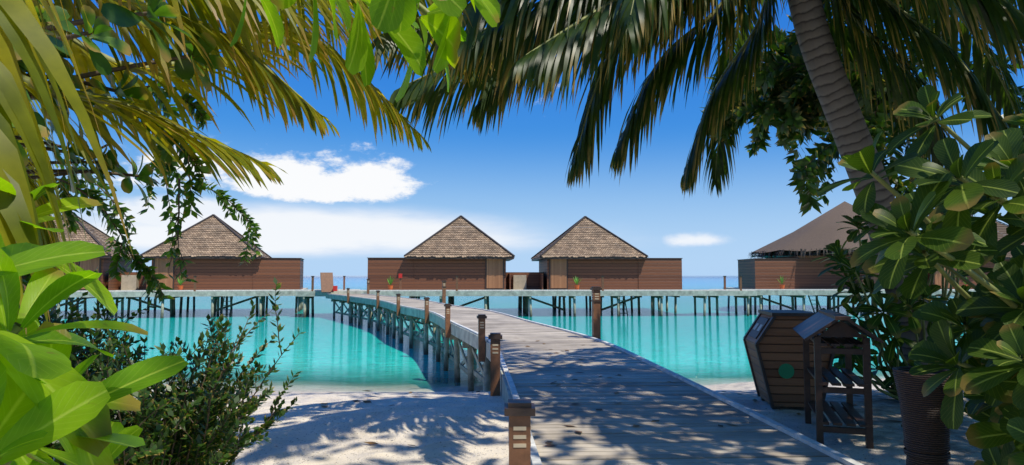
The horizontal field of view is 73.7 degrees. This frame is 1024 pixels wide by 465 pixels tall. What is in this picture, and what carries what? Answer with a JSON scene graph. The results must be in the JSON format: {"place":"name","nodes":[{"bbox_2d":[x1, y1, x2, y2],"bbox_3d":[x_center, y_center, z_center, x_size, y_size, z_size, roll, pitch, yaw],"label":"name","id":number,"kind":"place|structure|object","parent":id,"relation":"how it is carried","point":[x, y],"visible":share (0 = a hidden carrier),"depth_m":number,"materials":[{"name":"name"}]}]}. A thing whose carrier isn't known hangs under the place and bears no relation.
{"place":"outdoors","nodes":[
{"label":"outdoors","id":0,"kind":"place"},
{"bbox_2d":[40,276,962,376],"bbox_3d":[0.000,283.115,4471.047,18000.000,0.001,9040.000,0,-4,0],"label":"sea water","id":1,"kind":"structure","parent":0,"point":[684,340],"depth_m":32.24,"materials":[{"name":"teal liquid"}]},
{"bbox_2d":[23,213,359,318],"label":"villas","id":2,"kind":"object","parent":1,"relation":"on","point":[211,247],"visible":0.54,"depth_m":45.10,"materials":[{"name":"brown wood"}]},
{"bbox_2d":[295,215,756,317],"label":"overwater bungalows","id":3,"kind":"object","parent":1,"relation":"in","point":[461,255],"visible":0.85,"depth_m":45.98,"materials":[{"name":"brown wood"}]},
{"bbox_2d":[701,201,1023,315],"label":"villas","id":4,"kind":"object","parent":1,"relation":"on","point":[783,266],"visible":0.34,"depth_m":47.46,"materials":[{"name":"brown wood"}]},
{"bbox_2d":[53,369,983,464],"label":"beach ground","id":5,"kind":"structure","parent":0,"point":[434,422],"depth_m":5.64,"materials":[{"name":"white sand"}]},
{"bbox_2d":[23,267,156,458],"bbox_3d":[-2.897,0.783,3.592,1.923,1.495,1.806,0,-4,0],"label":"shrub","id":6,"kind":"object","parent":5,"relation":"on","point":[81,357],"visible":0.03,"depth_m":3.68,"materials":[{"name":"green plant"}]},
{"bbox_2d":[0,177,188,464],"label":"leafy plant","id":7,"kind":"object","parent":5,"relation":"on","point":[49,394],"visible":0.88,"depth_m":1.08,"materials":[{"name":"green plant"}]},
{"bbox_2d":[39,277,304,464],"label":"shrub","id":8,"kind":"object","parent":5,"relation":"on","point":[186,430],"visible":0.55,"depth_m":3.39,"materials":[{"name":"green plant"}]},
{"bbox_2d":[0,0,513,334],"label":"palm","id":9,"kind":"object","parent":5,"relation":"on","point":[22,32],"visible":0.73,"depth_m":3.27,"materials":[{"name":"green plant"}]},
{"bbox_2d":[11,0,227,307],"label":"leafy tree","id":10,"kind":"object","parent":9,"relation":"attached to","point":[102,31],"visible":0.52,"depth_m":2.97,"materials":[{"name":"green plant"}]},
{"bbox_2d":[38,77,263,302],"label":"tree twigs","id":11,"kind":"object","parent":9,"relation":"attached to","point":[154,284],"visible":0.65,"depth_m":4.05,"materials":[{"name":"green plant"}]},
{"bbox_2d":[230,0,499,102],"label":"leaves","id":12,"kind":"object","parent":9,"relation":"attached to","point":[441,21],"visible":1,"depth_m":1.59,"materials":[{"name":"green plant"}]},
{"bbox_2d":[276,340,901,445],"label":"fallen leaves","id":13,"kind":"object","parent":5,"relation":"on","point":[547,442],"visible":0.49,"depth_m":6.62,"materials":[{"name":"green plant"}]},
{"bbox_2d":[326,293,863,464],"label":"jetty","id":14,"kind":"object","parent":5,"relation":"on","point":[690,416],"visible":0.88,"depth_m":6.37,"materials":[{"name":"grey wood"}]},
{"bbox_2d":[346,288,349,302],"bbox_3d":[-8.861,3.410,36.912,0.165,0.815,0.165,2,-4,-23],"label":"bollard","id":15,"kind":"object","parent":14,"relation":"on","point":[347,295],"visible":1,"depth_m":36.85,"materials":[{"name":"brown wood"}]},
{"bbox_2d":[320,272,401,291],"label":"chair","id":16,"kind":"object","parent":14,"relation":"on","point":[327,282],"visible":0.91,"depth_m":41.88,"materials":[{"name":"red paint"}]},
{"bbox_2d":[366,279,369,293],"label":"lamp post","id":17,"kind":"object","parent":14,"relation":"attached to","point":[368,284],"visible":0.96,"depth_m":41.24,"materials":[{"name":"brown wood"}]},
{"bbox_2d":[376,290,379,307],"bbox_3d":[-6.101,3.043,31.050,0.165,0.815,0.165,1,-4,-22],"label":"bollard","id":18,"kind":"object","parent":14,"relation":"on","point":[377,298],"visible":1,"depth_m":31.00,"materials":[{"name":"brown wood"}]},
{"bbox_2d":[396,294,400,315],"bbox_3d":[-4.242,2.692,25.468,0.165,0.815,0.165,1,-4,-19],"label":"bollard","id":19,"kind":"object","parent":14,"relation":"on","point":[398,305],"visible":1,"depth_m":25.41,"materials":[{"name":"brown wood"}]},
{"bbox_2d":[424,297,429,323],"bbox_3d":[-2.671,2.436,21.375,0.165,0.815,0.165,1,-4,-19],"label":"bollard","id":20,"kind":"object","parent":14,"relation":"on","point":[426,315],"visible":1,"depth_m":21.32,"materials":[{"name":"brown wood"}]},
{"bbox_2d":[442,280,446,302],"bbox_3d":[-2.782,2.606,27.921,0.180,1.295,0.180,1,-4,-16],"label":"lamp post","id":21,"kind":"object","parent":14,"relation":"attached to","point":[444,291],"visible":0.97,"depth_m":27.87,"materials":[{"name":"brown wood"}]},
{"bbox_2d":[444,304,451,337],"bbox_3d":[-1.558,2.131,16.520,0.165,0.815,0.165,1,-4,-14],"label":"bollard","id":22,"kind":"object","parent":14,"relation":"on","point":[447,320],"visible":1,"depth_m":16.46,"materials":[{"name":"brown wood"}]},
{"bbox_2d":[477,314,486,361],"bbox_3d":[-0.530,1.844,11.951,0.165,0.815,0.165,1,-4,-8],"label":"bollard","id":23,"kind":"object","parent":14,"relation":"on","point":[481,336],"visible":1,"depth_m":11.90,"materials":[{"name":"brown wood"}]},
{"bbox_2d":[488,333,501,395],"bbox_3d":[-0.198,1.602,8.086,0.169,0.815,0.169,0,-4,0],"label":"bollard","id":24,"kind":"object","parent":14,"relation":"on","point":[494,338],"visible":0.96,"depth_m":8.03,"materials":[{"name":"brown wood"}]},
{"bbox_2d":[504,399,534,464],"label":"bollard","id":25,"kind":"object","parent":14,"relation":"on","point":[519,412],"visible":1,"depth_m":3.66,"materials":[{"name":"brown wood"}]},
{"bbox_2d":[590,286,601,338],"bbox_3d":[1.545,1.640,12.525,0.180,1.295,0.180,0,-4,-7],"label":"lamp post","id":26,"kind":"object","parent":14,"relation":"attached to","point":[596,319],"visible":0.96,"depth_m":12.47,"materials":[{"name":"brown wood"}]},
{"bbox_2d":[371,0,1023,405],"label":"palm","id":27,"kind":"object","parent":5,"relation":"on","point":[543,44],"visible":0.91,"depth_m":5.97,"materials":[{"name":"green plant"}]},
{"bbox_2d":[743,310,836,410],"bbox_3d":[2.620,1.196,6.488,0.704,0.890,0.594,-1,-4,8],"label":"wooden bin","id":28,"kind":"object","parent":5,"relation":"on","point":[773,341],"visible":0.69,"depth_m":6.25,"materials":[{"name":"brown wood"}]},
{"bbox_2d":[793,309,883,448],"bbox_3d":[2.500,1.101,5.291,0.511,0.952,1.060,-1,-4,18],"label":"shoe rack","id":29,"kind":"object","parent":5,"relation":"on","point":[844,330],"visible":0.97,"depth_m":4.93,"materials":[{"name":"brown wood"}]},
{"bbox_2d":[699,0,1023,244],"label":"dark tree","id":30,"kind":"object","parent":5,"relation":"on","point":[785,103],"visible":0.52,"depth_m":9.03,"materials":[{"name":"green plant"}]},
{"bbox_2d":[809,202,970,400],"bbox_3d":[3.951,0.639,7.010,1.676,2.444,2.421,-2,-4,33],"label":"shrub","id":31,"kind":"object","parent":5,"relation":"on","point":[889,355],"visible":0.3,"depth_m":6.61,"materials":[{"name":"green plant"}]},
{"bbox_2d":[819,84,1023,464],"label":"shrub","id":32,"kind":"object","parent":5,"relation":"on","point":[984,356],"visible":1,"depth_m":2.26,"materials":[{"name":"green plant"}]},
{"bbox_2d":[892,366,951,464],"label":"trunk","id":33,"kind":"object","parent":5,"relation":"on","point":[926,434],"visible":0.78,"depth_m":3.58,"materials":[{"name":"brown wicker"}]},
{"bbox_2d":[26,0,1023,275],"label":"sky","id":34,"kind":"structure","parent":0,"point":[343,202],"materials":[{"name":"blue"}]}
]}

